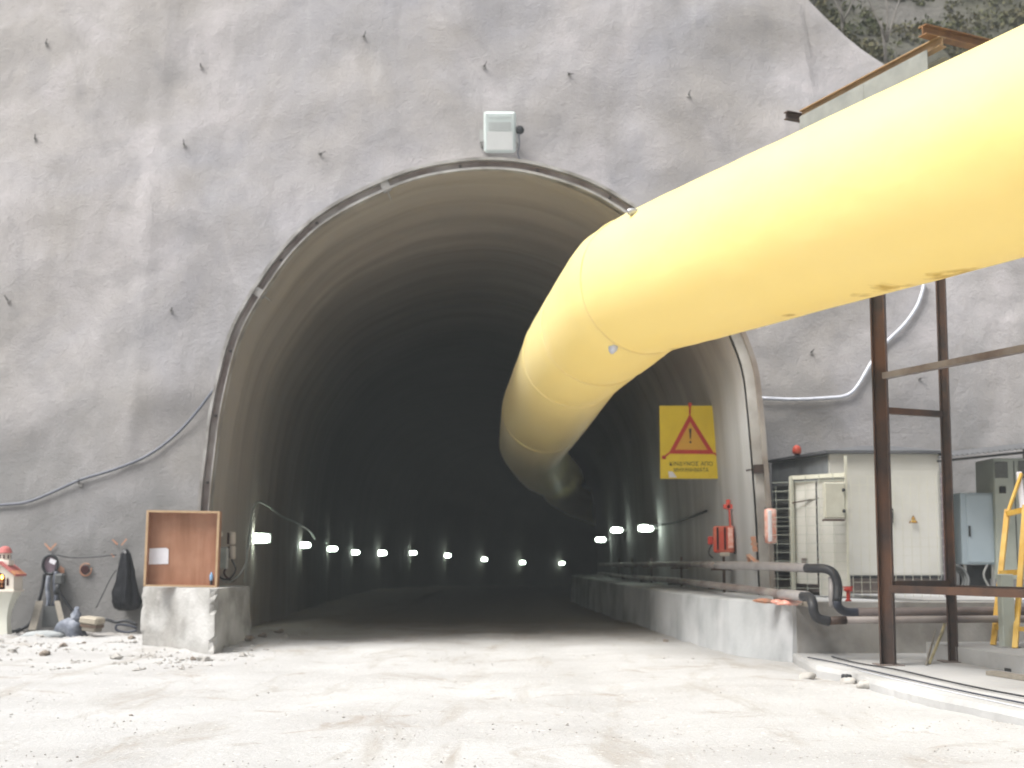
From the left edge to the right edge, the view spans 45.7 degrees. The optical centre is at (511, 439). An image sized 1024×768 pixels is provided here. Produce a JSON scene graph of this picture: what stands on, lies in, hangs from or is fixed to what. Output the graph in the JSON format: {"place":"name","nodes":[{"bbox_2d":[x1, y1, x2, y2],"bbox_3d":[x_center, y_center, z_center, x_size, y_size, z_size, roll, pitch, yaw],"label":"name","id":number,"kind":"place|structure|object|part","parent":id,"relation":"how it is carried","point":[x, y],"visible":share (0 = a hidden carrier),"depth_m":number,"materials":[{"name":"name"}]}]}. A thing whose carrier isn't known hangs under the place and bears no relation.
{"place":"outdoors","nodes":[
{"label":"outdoors","id":0,"kind":"place"},
{"bbox_2d":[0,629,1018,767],"bbox_3d":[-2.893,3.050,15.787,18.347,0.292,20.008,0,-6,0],"label":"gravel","id":1,"kind":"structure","parent":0,"point":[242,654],"depth_m":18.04,"materials":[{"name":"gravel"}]},
{"bbox_2d":[0,585,1023,767],"bbox_3d":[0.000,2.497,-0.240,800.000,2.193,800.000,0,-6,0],"label":"ground","id":2,"kind":"structure","parent":0,"point":[231,723],"depth_m":13.54,"materials":[{"name":"concrete"}]},
{"bbox_2d":[7,648,17,652],"bbox_3d":[-8.316,3.532,20.247,0.194,0.129,0.163,0,-6,0],"label":"stone","id":3,"kind":"object","parent":2,"relation":"on","point":[11,650],"visible":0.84,"depth_m":20.21,"materials":[{"name":"stone"}]},
{"bbox_2d":[0,546,26,634],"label":"roadside shrine","id":4,"kind":"object","parent":2,"relation":"on","point":[11,589],"visible":1,"depth_m":23.69,"materials":[{"name":"white paint"}]},
{"bbox_2d":[12,573,45,632],"bbox_3d":[-9.829,3.281,24.473,0.366,1.200,0.764,-5,-7,41],"label":"hose","id":5,"kind":"object","parent":2,"relation":"on","point":[39,599],"visible":0.69,"depth_m":24.59,"materials":[{"name":"black rubber"}]},
{"bbox_2d":[28,601,42,630],"bbox_3d":[-9.388,3.472,23.978,0.140,0.564,0.635,1,-6,-10],"label":"timber plank","id":6,"kind":"object","parent":2,"relation":"on","point":[36,613],"visible":1,"depth_m":23.95,"materials":[{"name":"wood"}]},
{"bbox_2d":[20,630,65,637],"bbox_3d":[-9.003,3.835,23.521,0.950,0.286,0.625,3,-6,-26],"label":"cement pile","id":7,"kind":"object","parent":2,"relation":"on","point":[49,633],"visible":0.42,"depth_m":23.37,"materials":[{"name":"concrete"}]},
{"bbox_2d":[39,650,50,655],"bbox_3d":[-7.587,3.491,19.708,0.191,0.156,0.245,0,-6,0],"label":"stone","id":8,"kind":"object","parent":2,"relation":"on","point":[44,653],"visible":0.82,"depth_m":19.63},
{"bbox_2d":[42,606,58,626],"bbox_3d":[-9.172,3.524,24.224,0.340,0.423,0.108,0,-6,0],"label":"board","id":9,"kind":"object","parent":2,"relation":"on","point":[49,618],"visible":0.79,"depth_m":24.20,"materials":[{"name":"wood"}]},
{"bbox_2d":[54,606,86,636],"bbox_3d":[-8.582,3.641,23.649,0.659,0.800,0.525,-3,-6,26],"label":"sack","id":10,"kind":"object","parent":2,"relation":"on","point":[69,627],"visible":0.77,"depth_m":23.48,"materials":[{"name":"fabric"}]},
{"bbox_2d":[54,601,63,620],"bbox_3d":[-8.918,3.429,23.982,0.100,0.481,0.717,3,-6,-30],"label":"timber plank","id":11,"kind":"object","parent":10,"relation":"on","point":[60,616],"visible":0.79,"depth_m":24.03,"materials":[{"name":"wood"}]},
{"bbox_2d":[79,616,104,631],"bbox_3d":[-8.138,3.571,23.566,0.386,0.305,0.340,-1,-6,12],"label":"tool case","id":12,"kind":"object","parent":2,"relation":"on","point":[91,623],"visible":1,"depth_m":23.43,"materials":[{"name":"beige plastic"}]},
{"bbox_2d":[109,653,123,659],"bbox_3d":[-6.221,3.422,19.089,0.192,0.140,0.229,4,-7,-37],"label":"stone","id":13,"kind":"object","parent":2,"relation":"on","point":[117,656],"visible":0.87,"depth_m":19.04,"materials":[{"name":"stone"}]},
{"bbox_2d":[114,623,136,633],"bbox_3d":[-7.637,3.731,24.054,0.451,0.205,0.048,0,-6,0],"label":"hose","id":14,"kind":"object","parent":2,"relation":"on","point":[124,624],"visible":1,"depth_m":24.04,"materials":[{"name":"rubber"}]},
{"bbox_2d":[105,618,137,625],"bbox_3d":[-7.828,3.608,24.064,0.834,0.157,0.057,0,-6,0],"label":"hose","id":15,"kind":"object","parent":14,"relation":"on","point":[121,621],"visible":0.73,"depth_m":24.04,"materials":[{"name":"black rubber"}]},
{"bbox_2d":[140,585,250,653],"bbox_3d":[-5.731,3.290,22.275,1.907,1.224,3.906,0,-6,0],"label":"concrete block","id":16,"kind":"object","parent":2,"relation":"on","point":[208,620],"depth_m":21.13,"materials":[{"name":"concrete"}]},
{"bbox_2d":[143,510,221,586],"bbox_3d":[-5.769,1.910,21.320,1.303,1.345,0.182,0,-6,0],"label":"plywood box","id":17,"kind":"object","parent":16,"relation":"on","point":[190,541],"visible":1,"depth_m":21.38,"materials":[{"name":"wood"}]},
{"bbox_2d":[149,548,168,563],"bbox_3d":[-6.217,2.046,21.371,0.357,0.291,0.003,0,-6,0],"label":"paper notice","id":18,"kind":"object","parent":17,"relation":"attached to","point":[158,555],"visible":1,"depth_m":21.37,"materials":[{"name":"paper"}]},
{"bbox_2d":[209,572,212,584],"bbox_3d":[-5.264,2.431,21.291,0.066,0.218,0.063,0,-6,0],"label":"bottle","id":19,"kind":"object","parent":17,"relation":"on","point":[211,578],"visible":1,"depth_m":21.26,"materials":[{"name":"blue plastic"}]},
{"bbox_2d":[223,566,235,581],"bbox_3d":[-5.274,2.508,22.764,0.271,0.312,0.040,0,-6,0],"label":"loose cable","id":20,"kind":"object","parent":16,"relation":"on","point":[224,574],"visible":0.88,"depth_m":22.75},
{"bbox_2d":[221,549,247,582],"bbox_3d":[-5.178,2.357,22.678,0.486,0.632,0.032,0,-6,0],"label":"loose cable","id":21,"kind":"object","parent":16,"relation":"attached to","point":[237,576],"visible":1,"depth_m":22.66,"materials":[{"name":"grey plastic"}]},
{"bbox_2d":[195,656,212,661],"bbox_3d":[-4.806,3.439,18.958,0.235,0.146,0.193,-3,-6,25],"label":"stone","id":22,"kind":"object","parent":2,"relation":"on","point":[202,658],"visible":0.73,"depth_m":18.91,"materials":[{"name":"stone"}]},
{"bbox_2d":[244,635,254,640],"bbox_3d":[-4.851,3.646,22.191,0.315,0.171,0.246,0,-6,0],"label":"stone","id":23,"kind":"object","parent":2,"relation":"on","point":[249,638],"visible":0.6,"depth_m":22.14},
{"bbox_2d":[257,633,266,636],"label":"stone","id":24,"kind":"object","parent":2,"relation":"on","point":[262,635],"visible":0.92,"depth_m":22.99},
{"bbox_2d":[273,629,283,632],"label":"stone","id":25,"kind":"object","parent":2,"relation":"on","point":[279,631],"visible":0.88,"depth_m":24.33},
{"bbox_2d":[197,157,775,626],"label":"tunnel lining","id":26,"kind":"object","parent":2,"relation":"on","point":[373,343],"visible":0.77,"depth_m":31.94,"materials":[{"name":"concrete"}]},
{"bbox_2d":[220,532,228,568],"bbox_3d":[-5.363,2.047,22.500,0.220,0.685,0.155,0,-6,0],"label":"junction box","id":27,"kind":"object","parent":26,"relation":"attached to","point":[224,557],"visible":0.55,"depth_m":22.42,"materials":[{"name":"grey plastic"}]},
{"bbox_2d":[219,559,235,579],"bbox_3d":[-5.298,2.413,22.573,0.362,0.396,0.036,0,-6,0],"label":"loose cable","id":28,"kind":"object","parent":26,"relation":"hanging from","point":[233,574],"visible":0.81,"depth_m":22.55,"materials":[{"name":"black rubber"}]},
{"bbox_2d":[227,532,235,544],"bbox_3d":[-5.269,1.851,22.837,0.166,0.240,0.142,0,-6,0],"label":"socket","id":29,"kind":"object","parent":26,"relation":"attached to","point":[231,538],"visible":1,"depth_m":22.79,"materials":[{"name":"beige plastic"}]},
{"bbox_2d":[228,546,235,558],"bbox_3d":[-5.263,2.118,22.811,0.166,0.251,0.142,0,-6,0],"label":"socket","id":30,"kind":"object","parent":26,"relation":"attached to","point":[232,552],"visible":0.93,"depth_m":22.75,"materials":[{"name":"beige plastic"}]},
{"bbox_2d":[253,533,270,543],"bbox_3d":[-5.903,2.240,27.644,0.834,0.336,0.223,1,-6,-9],"label":"tunnel lamp","id":31,"kind":"object","parent":26,"relation":"attached to","point":[261,538],"visible":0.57,"depth_m":27.61,"materials":[{"name":"grey plastic"}]},
{"bbox_2d":[243,501,315,581],"bbox_3d":[-5.692,2.615,30.738,0.087,1.730,11.826,0,-6,-2],"label":"lamp cable","id":32,"kind":"object","parent":26,"relation":"attached to","point":[249,533],"visible":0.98,"depth_m":25.83,"materials":[{"name":"grey plastic"}]},
{"bbox_2d":[301,542,310,547],"bbox_3d":[-6.380,3.171,36.585,0.660,0.266,0.176,1,-6,-9],"label":"tunnel lamp","id":33,"kind":"object","parent":26,"relation":"attached to","point":[305,544],"visible":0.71,"depth_m":36.55,"materials":[{"name":"grey plastic"}]},
{"bbox_2d":[328,546,337,551],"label":"tunnel lamp","id":34,"kind":"object","parent":26,"relation":"attached to","point":[332,548],"visible":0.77,"depth_m":45.10,"materials":[{"name":"grey plastic"}]},
{"bbox_2d":[352,550,359,554],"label":"tunnel lamp","id":35,"kind":"object","parent":26,"relation":"attached to","point":[355,552],"visible":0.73,"depth_m":54.63,"materials":[{"name":"grey plastic"}]},
{"bbox_2d":[379,550,386,555],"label":"tunnel lamp","id":36,"kind":"object","parent":26,"relation":"attached to","point":[382,552],"visible":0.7,"depth_m":63.92,"materials":[{"name":"grey plastic"}]},
{"bbox_2d":[595,537,608,541],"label":"tunnel lamp","id":37,"kind":"object","parent":26,"relation":"attached to","point":[600,539],"visible":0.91,"depth_m":48.52,"materials":[{"name":"grey plastic"}]},
{"bbox_2d":[610,527,626,532],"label":"tunnel lamp","id":38,"kind":"object","parent":26,"relation":"attached to","point":[616,529],"visible":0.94,"depth_m":40.30,"materials":[{"name":"grey plastic"}]},
{"bbox_2d":[637,525,658,531],"bbox_3d":[3.706,2.369,32.531,0.695,0.280,0.186,0,-6,3],"label":"tunnel lamp","id":39,"kind":"object","parent":26,"relation":"attached to","point":[643,528],"visible":0.84,"depth_m":32.50,"materials":[{"name":"grey plastic"}]},
{"bbox_2d":[648,510,707,526],"bbox_3d":[3.949,1.908,29.126,0.184,0.195,6.705,0,-6,-4],"label":"lamp cable","id":40,"kind":"object","parent":39,"relation":"attached to","point":[690,517],"visible":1,"depth_m":28.64,"materials":[{"name":"black rubber"}]},
{"bbox_2d":[659,403,717,478],"bbox_3d":[3.846,0.020,25.101,1.586,1.571,0.113,0,-6,-2],"label":"warning sign","id":41,"kind":"object","parent":26,"relation":"attached to","point":[687,444],"visible":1,"depth_m":25.09,"materials":[{"name":"yellow metal"}]},
{"bbox_2d":[708,526,735,557],"bbox_3d":[4.114,1.975,23.766,0.568,0.689,0.306,0,-6,0],"label":"call box","id":42,"kind":"object","parent":26,"relation":"attached to","point":[722,540],"visible":1,"depth_m":23.69,"materials":[{"name":"red plastic"}]},
{"bbox_2d":[723,499,732,525],"bbox_3d":[4.244,1.458,23.848,0.200,0.570,0.060,0,-6,0],"label":"beacon","id":43,"kind":"object","parent":42,"relation":"on","point":[728,506],"visible":1,"depth_m":23.83,"materials":[{"name":"red paint"}]},
{"bbox_2d":[746,536,758,561],"bbox_3d":[4.410,2.019,22.271,0.146,0.500,0.640,0,-6,0],"label":"paint mark","id":44,"kind":"object","parent":26,"relation":"attached to","point":[754,544],"visible":0.95,"depth_m":22.18,"materials":[{"name":"paint"}]},
{"bbox_2d":[764,508,776,543],"bbox_3d":[4.604,1.529,21.720,0.220,0.651,0.373,0,-6,0],"label":"roll","id":45,"kind":"object","parent":26,"relation":"attached to","point":[770,529],"visible":0.98,"depth_m":21.56,"materials":[{"name":"plastic"}]},
{"bbox_2d":[0,0,1023,633],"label":"shotcrete wall","id":46,"kind":"structure","parent":2,"relation":"on","point":[128,220],"depth_m":27.38,"materials":[{"name":"concrete"}]},
{"bbox_2d":[41,554,58,574],"bbox_3d":[-9.380,2.536,24.712,0.360,0.440,0.095,0,-6,0],"label":"hose reel","id":47,"kind":"object","parent":46,"relation":"attached to","point":[50,564],"visible":1,"depth_m":24.69,"materials":[{"name":"metal"}]},
{"bbox_2d":[45,576,50,605],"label":"hose","id":48,"kind":"object","parent":47,"relation":"hanging from","point":[47,591],"visible":0.77,"depth_m":24.56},
{"bbox_2d":[51,571,58,605],"bbox_3d":[-9.271,3.062,24.643,0.187,0.785,0.125,0,-6,0],"label":"hose","id":49,"kind":"object","parent":47,"relation":"hanging from","point":[56,597],"visible":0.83,"depth_m":24.60,"materials":[{"name":"rubber"}]},
{"bbox_2d":[56,554,116,557],"bbox_3d":[-8.659,2.371,24.733,1.209,0.080,0.038,0,-6,-2],"label":"hose","id":50,"kind":"object","parent":47,"relation":"attached to","point":[86,557],"visible":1,"depth_m":24.72,"materials":[{"name":"black rubber"}]},
{"bbox_2d":[44,543,55,550],"bbox_3d":[-9.457,2.196,24.902,0.258,0.169,0.039,0,-6,0],"label":"paint mark","id":51,"kind":"object","parent":46,"relation":"attached to","point":[51,548],"visible":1,"depth_m":24.89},
{"bbox_2d":[54,573,64,594],"bbox_3d":[-9.191,2.928,24.687,0.200,0.430,0.190,0,-6,0],"label":"pump head","id":52,"kind":"object","parent":46,"relation":"attached to","point":[59,579],"visible":1,"depth_m":24.61},
{"bbox_2d":[55,585,73,611],"bbox_3d":[-9.054,3.232,24.613,0.452,0.589,0.078,0,-6,0],"label":"hose","id":53,"kind":"object","parent":52,"relation":"attached to","point":[65,601],"visible":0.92,"depth_m":24.59,"materials":[{"name":"black rubber"}]},
{"bbox_2d":[58,566,64,572],"bbox_3d":[-9.177,2.721,24.777,0.176,0.302,0.042,0,-6,0],"label":"paint mark","id":54,"kind":"object","parent":46,"relation":"attached to","point":[60,569],"visible":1,"depth_m":24.78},
{"bbox_2d":[79,563,91,575],"bbox_3d":[-8.706,2.653,24.838,0.256,0.276,0.030,0,-6,0],"label":"paint ring","id":55,"kind":"object","parent":46,"relation":"attached to","point":[81,572],"visible":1,"depth_m":24.83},
{"bbox_2d":[81,565,88,573],"bbox_3d":[-8.716,2.652,24.823,0.180,0.180,0.030,0,-6,0],"label":"drill hole","id":56,"kind":"object","parent":55,"relation":"in","point":[84,569],"visible":1,"depth_m":24.81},
{"bbox_2d":[0,389,212,505],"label":"power cable","id":57,"kind":"object","parent":46,"relation":"attached to","point":[124,465],"visible":0.99,"depth_m":25.36,"materials":[{"name":"rubber"}]},
{"bbox_2d":[111,549,141,610],"bbox_3d":[-7.741,2.824,24.509,0.597,1.231,0.431,0,-6,0],"label":"plastic sheeting","id":58,"kind":"object","parent":46,"relation":"hanging from","point":[126,596],"visible":1,"depth_m":24.41,"materials":[{"name":"plastic"}]},
{"bbox_2d":[96,570,115,607],"bbox_3d":[-8.208,3.014,24.595,0.391,0.779,0.035,1,-6,-10],"label":"hose","id":59,"kind":"object","parent":58,"relation":"attached to","point":[105,588],"visible":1,"depth_m":24.58,"materials":[{"name":"black rubber"}]},
{"bbox_2d":[480,112,523,158],"bbox_3d":[-0.224,-6.807,27.388,0.999,1.076,0.550,0,-6,0],"label":"floodlight","id":60,"kind":"object","parent":46,"relation":"attached to","point":[502,132],"visible":0.95,"depth_m":27.23,"materials":[{"name":"white metal"}]},
{"bbox_2d":[762,284,924,400],"bbox_3d":[7.202,-2.162,26.080,3.818,2.726,0.372,1,-6,-9],"label":"white hose","id":61,"kind":"object","parent":46,"relation":"attached to","point":[893,335],"visible":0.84,"depth_m":25.83,"materials":[{"name":"plastic"}]},
{"bbox_2d":[571,575,877,661],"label":"ledge wall","id":62,"kind":"structure","parent":2,"relation":"on","point":[740,624],"depth_m":22.15,"materials":[{"name":"concrete"}]},
{"bbox_2d":[622,558,632,579],"bbox_3d":[3.620,4.015,37.500,0.470,0.720,0.050,0,-6,0],"label":"pipe bracket","id":63,"kind":"object","parent":62,"relation":"attached to","point":[631,568],"visible":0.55,"depth_m":37.48,"materials":[{"name":"metal"}]},
{"bbox_2d":[640,558,656,582],"bbox_3d":[3.702,3.565,33.021,0.470,0.720,0.050,0,-6,0],"label":"pipe bracket","id":64,"kind":"object","parent":62,"relation":"on","point":[651,573],"visible":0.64,"depth_m":33.01,"materials":[{"name":"metal"}]},
{"bbox_2d":[598,561,1023,615],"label":"water pipe","id":65,"kind":"object","parent":64,"relation":"on","point":[835,588],"visible":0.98,"depth_m":17.50,"materials":[{"name":"grey metal"}]},
{"bbox_2d":[668,557,687,586],"bbox_3d":[3.892,3.116,28.547,0.470,0.720,0.050,0,-6,0],"label":"pipe bracket","id":66,"kind":"object","parent":62,"relation":"on","point":[681,572],"visible":0.76,"depth_m":28.52,"materials":[{"name":"metal"}]},
{"bbox_2d":[708,556,731,591],"bbox_3d":[4.112,2.668,24.075,0.470,0.720,0.050,0,-6,0],"label":"pipe bracket","id":67,"kind":"object","parent":62,"relation":"on","point":[723,571],"visible":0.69,"depth_m":24.06,"materials":[{"name":"metal"}]},
{"bbox_2d":[752,598,771,603],"bbox_3d":[3.935,2.497,18.853,0.429,0.083,0.218,0,-6,0],"label":"rag","id":68,"kind":"object","parent":62,"relation":"on","point":[764,600],"visible":0.78,"depth_m":18.79,"materials":[{"name":"fabric"}]},
{"bbox_2d":[776,487,790,589],"bbox_3d":[4.770,1.777,21.378,0.008,1.900,0.426,-5,-8,44],"label":"wire fence","id":69,"kind":"object","parent":62,"relation":"on","point":[789,538],"visible":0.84,"depth_m":21.45,"materials":[{"name":"black metal"}]},
{"bbox_2d":[773,597,807,606],"bbox_3d":[4.312,2.464,18.549,0.100,0.130,1.427,1,-6,-10],"label":"timber batten","id":70,"kind":"object","parent":62,"relation":"on","point":[803,603],"visible":0.21,"depth_m":18.15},
{"bbox_2d":[597,572,1023,625],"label":"drain pipe","id":71,"kind":"object","parent":62,"relation":"on","point":[810,599],"visible":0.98,"depth_m":17.19,"materials":[{"name":"grey metal"}]},
{"bbox_2d":[770,599,782,603],"bbox_3d":[4.038,2.453,18.356,0.225,0.090,0.378,3,-6,-31],"label":"rag","id":72,"kind":"object","parent":71,"relation":"on","point":[775,601],"visible":0.5,"depth_m":18.32,"materials":[{"name":"fabric"}]},
{"bbox_2d":[776,600,802,605],"bbox_3d":[4.117,2.421,18.058,0.411,0.086,0.236,5,-7,-40],"label":"rag","id":73,"kind":"object","parent":71,"relation":"on","point":[790,602],"visible":0.96,"depth_m":17.99,"materials":[{"name":"fabric"}]},
{"bbox_2d":[772,456,849,596],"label":"gate","id":74,"kind":"structure","parent":62,"relation":"on","point":[833,520],"depth_m":21.03,"materials":[{"name":"metal"}]},
{"bbox_2d":[799,672,815,679],"bbox_3d":[3.873,3.104,15.918,0.240,0.129,0.168,4,-7,-37],"label":"stone","id":75,"kind":"object","parent":2,"relation":"on","point":[808,675],"visible":0.77,"depth_m":15.87,"materials":[{"name":"stone"}]},
{"bbox_2d":[841,674,851,677],"bbox_3d":[4.174,3.008,15.170,0.091,0.160,0.120,2,-6,-17],"label":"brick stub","id":76,"kind":"object","parent":2,"relation":"on","point":[845,675],"visible":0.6,"depth_m":15.14,"materials":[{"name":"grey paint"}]},
{"bbox_2d":[840,677,856,683],"bbox_3d":[4.186,3.022,15.129,0.175,0.138,0.242,3,-6,-27],"label":"stone","id":77,"kind":"object","parent":2,"relation":"on","point":[848,680],"visible":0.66,"depth_m":15.07,"materials":[{"name":"stone"}]},
{"bbox_2d":[856,680,868,688],"bbox_3d":[4.285,2.981,14.680,0.257,0.155,0.224,5,-7,-41],"label":"stone","id":78,"kind":"object","parent":2,"relation":"on","point":[862,684],"visible":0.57,"depth_m":14.62,"materials":[{"name":"stone"}]},
{"bbox_2d":[793,653,1023,725],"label":"concrete slab","id":79,"kind":"structure","parent":2,"relation":"on","point":[970,674],"depth_m":14.32,"materials":[{"name":"concrete"}]},
{"bbox_2d":[784,23,1023,665],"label":"support tower","id":80,"kind":"structure","parent":79,"relation":"on","point":[907,65],"depth_m":16.64,"materials":[{"name":"metal"}]},
{"bbox_2d":[499,24,1023,524],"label":"ventilation duct","id":81,"kind":"object","parent":80,"relation":"hanging from","point":[913,180],"visible":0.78,"depth_m":14.41,"materials":[{"name":"fabric"}]},
{"bbox_2d":[807,657,1023,703],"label":"ground cable","id":82,"kind":"object","parent":79,"relation":"on","point":[922,682],"visible":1,"depth_m":13.80,"materials":[{"name":"rubber"}]},
{"bbox_2d":[831,656,1023,696],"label":"ground cable","id":83,"kind":"object","parent":79,"relation":"on","point":[1002,692],"visible":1,"depth_m":14.29,"materials":[{"name":"black rubber"}]},
{"bbox_2d":[925,629,936,665],"bbox_3d":[5.931,2.929,17.206,0.032,0.374,2.022,-2,-6,23],"label":"stick","id":84,"kind":"object","parent":79,"relation":"on","point":[930,648],"visible":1,"depth_m":17.10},
{"bbox_2d":[928,623,945,663],"bbox_3d":[6.089,2.747,17.256,0.062,0.755,1.783,-3,-6,29],"label":"stick","id":85,"kind":"object","parent":79,"relation":"on","point":[937,643],"visible":0.59,"depth_m":16.95,"materials":[{"name":"yellow wood"}]},
{"bbox_2d":[858,670,1023,707],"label":"ground cable","id":86,"kind":"object","parent":79,"relation":"on","point":[944,690],"visible":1,"depth_m":13.12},
{"bbox_2d":[926,642,1023,673],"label":"raised pad","id":87,"kind":"object","parent":79,"relation":"on","point":[985,654],"visible":0.9,"depth_m":16.25,"materials":[{"name":"concrete"}]},
{"bbox_2d":[990,472,1023,648],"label":"yellow ladder","id":88,"kind":"object","parent":87,"relation":"on","point":[1019,571],"visible":0.85,"depth_m":17.33,"materials":[{"name":"metal"}]},
{"bbox_2d":[994,574,1020,647],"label":"pillar","id":89,"kind":"structure","parent":87,"relation":"on","point":[1006,614],"depth_m":16.70,"materials":[{"name":"grey concrete"}]},
{"bbox_2d":[986,670,1023,680],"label":"plank","id":90,"kind":"object","parent":79,"relation":"on","point":[1007,675],"visible":1,"depth_m":14.60,"materials":[{"name":"wood"}]},
{"bbox_2d":[796,601,1023,652],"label":"wall","id":91,"kind":"structure","parent":2,"relation":"on","point":[813,636],"depth_m":18.41,"materials":[{"name":"concrete"}]},
{"bbox_2d":[843,586,852,600],"bbox_3d":[5.186,2.376,18.759,0.140,0.225,0.134,4,-7,-37],"label":"valve","id":92,"kind":"object","parent":91,"relation":"on","point":[848,589],"visible":0.96,"depth_m":18.73,"materials":[{"name":"metal"}]},
{"bbox_2d":[811,592,1023,600],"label":"terrace","id":93,"kind":"structure","parent":2,"relation":"on","point":[916,597],"depth_m":20.11,"materials":[{"name":"concrete"}]},
{"bbox_2d":[768,446,942,593],"bbox_3d":[6.799,1.532,23.235,3.367,2.735,2.350,0,-6,0],"label":"switchgear container","id":94,"kind":"object","parent":93,"relation":"on","point":[909,465],"visible":0.23,"depth_m":22.21,"materials":[{"name":"beige metal"}]},
{"bbox_2d":[792,445,800,454],"bbox_3d":[5.431,0.198,23.188,0.170,0.192,0.170,0,-6,0],"label":"warning beacon","id":95,"kind":"object","parent":94,"relation":"on","point":[796,449],"visible":1,"depth_m":23.13,"materials":[{"name":"red plastic"}]},
{"bbox_2d":[832,470,876,574],"bbox_3d":[6.330,1.505,22.137,0.948,1.910,0.065,0,-6,0],"label":"door","id":96,"kind":"structure","parent":94,"relation":"in","point":[858,477],"depth_m":22.15,"materials":[{"name":"beige metal"}]},
{"bbox_2d":[891,470,940,574],"bbox_3d":[7.318,1.506,22.151,0.949,1.911,0.063,0,-6,-1],"label":"door","id":97,"kind":"structure","parent":94,"relation":"in","point":[909,478],"depth_m":22.17,"materials":[{"name":"beige metal"}]},
{"bbox_2d":[850,473,945,596],"bbox_3d":[6.478,1.595,20.366,1.594,2.069,0.080,0,-6,0],"label":"fence","id":98,"kind":"object","parent":93,"relation":"on","point":[903,546],"visible":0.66,"depth_m":20.32,"materials":[{"name":"metal"}]},
{"bbox_2d":[953,493,994,585],"bbox_3d":[8.639,1.931,22.740,0.619,1.854,0.560,0,-6,0],"label":"control cabinet","id":99,"kind":"object","parent":93,"relation":"on","point":[974,527],"visible":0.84,"depth_m":22.55,"materials":[{"name":"blue metal"}]},
{"bbox_3d":[8.679,1.645,22.522,0.499,1.246,0.052,0,-6,0],"label":"door","id":100,"kind":"part","parent":99,"relation":"part of","materials":[{"name":"grey metal"}]},
{"bbox_2d":[937,443,1023,462],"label":"canopy","id":101,"kind":"object","parent":93,"relation":"on","point":[979,450],"visible":0.85,"depth_m":21.88,"materials":[{"name":"metal"}]},
{"bbox_2d":[975,458,1023,578],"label":"tall cabinet","id":102,"kind":"object","parent":93,"relation":"on","point":[996,478],"visible":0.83,"depth_m":22.51,"materials":[{"name":"grey metal"}]},
{"bbox_2d":[811,0,1023,63],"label":"hillside","id":103,"kind":"structure","parent":0,"point":[908,10],"depth_m":34.08,"materials":[{"name":"plant"}]},
{"bbox_2d":[834,0,855,33],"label":"bare shrub","id":104,"kind":"object","parent":103,"relation":"on","point":[841,17],"visible":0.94,"depth_m":32.63,"materials":[{"name":"plant"}]},
{"bbox_2d":[864,0,899,63],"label":"bare shrub","id":105,"kind":"object","parent":103,"relation":"on","point":[885,39],"visible":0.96,"depth_m":31.59,"materials":[{"name":"plant"}]},
{"bbox_2d":[809,0,1023,63],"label":"undergrowth","id":106,"kind":"object","parent":103,"relation":"on","point":[872,29],"visible":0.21,"depth_m":33.44,"materials":[{"name":"green plant"}]},
{"bbox_2d":[940,565,969,584],"bbox_3d":[7.930,2.502,21.810,0.524,0.521,0.248,0,-6,0],"label":"pipe","id":107,"kind":"object","parent":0,"point":[963,573],"visible":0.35,"depth_m":21.80,"materials":[{"name":"metal"}]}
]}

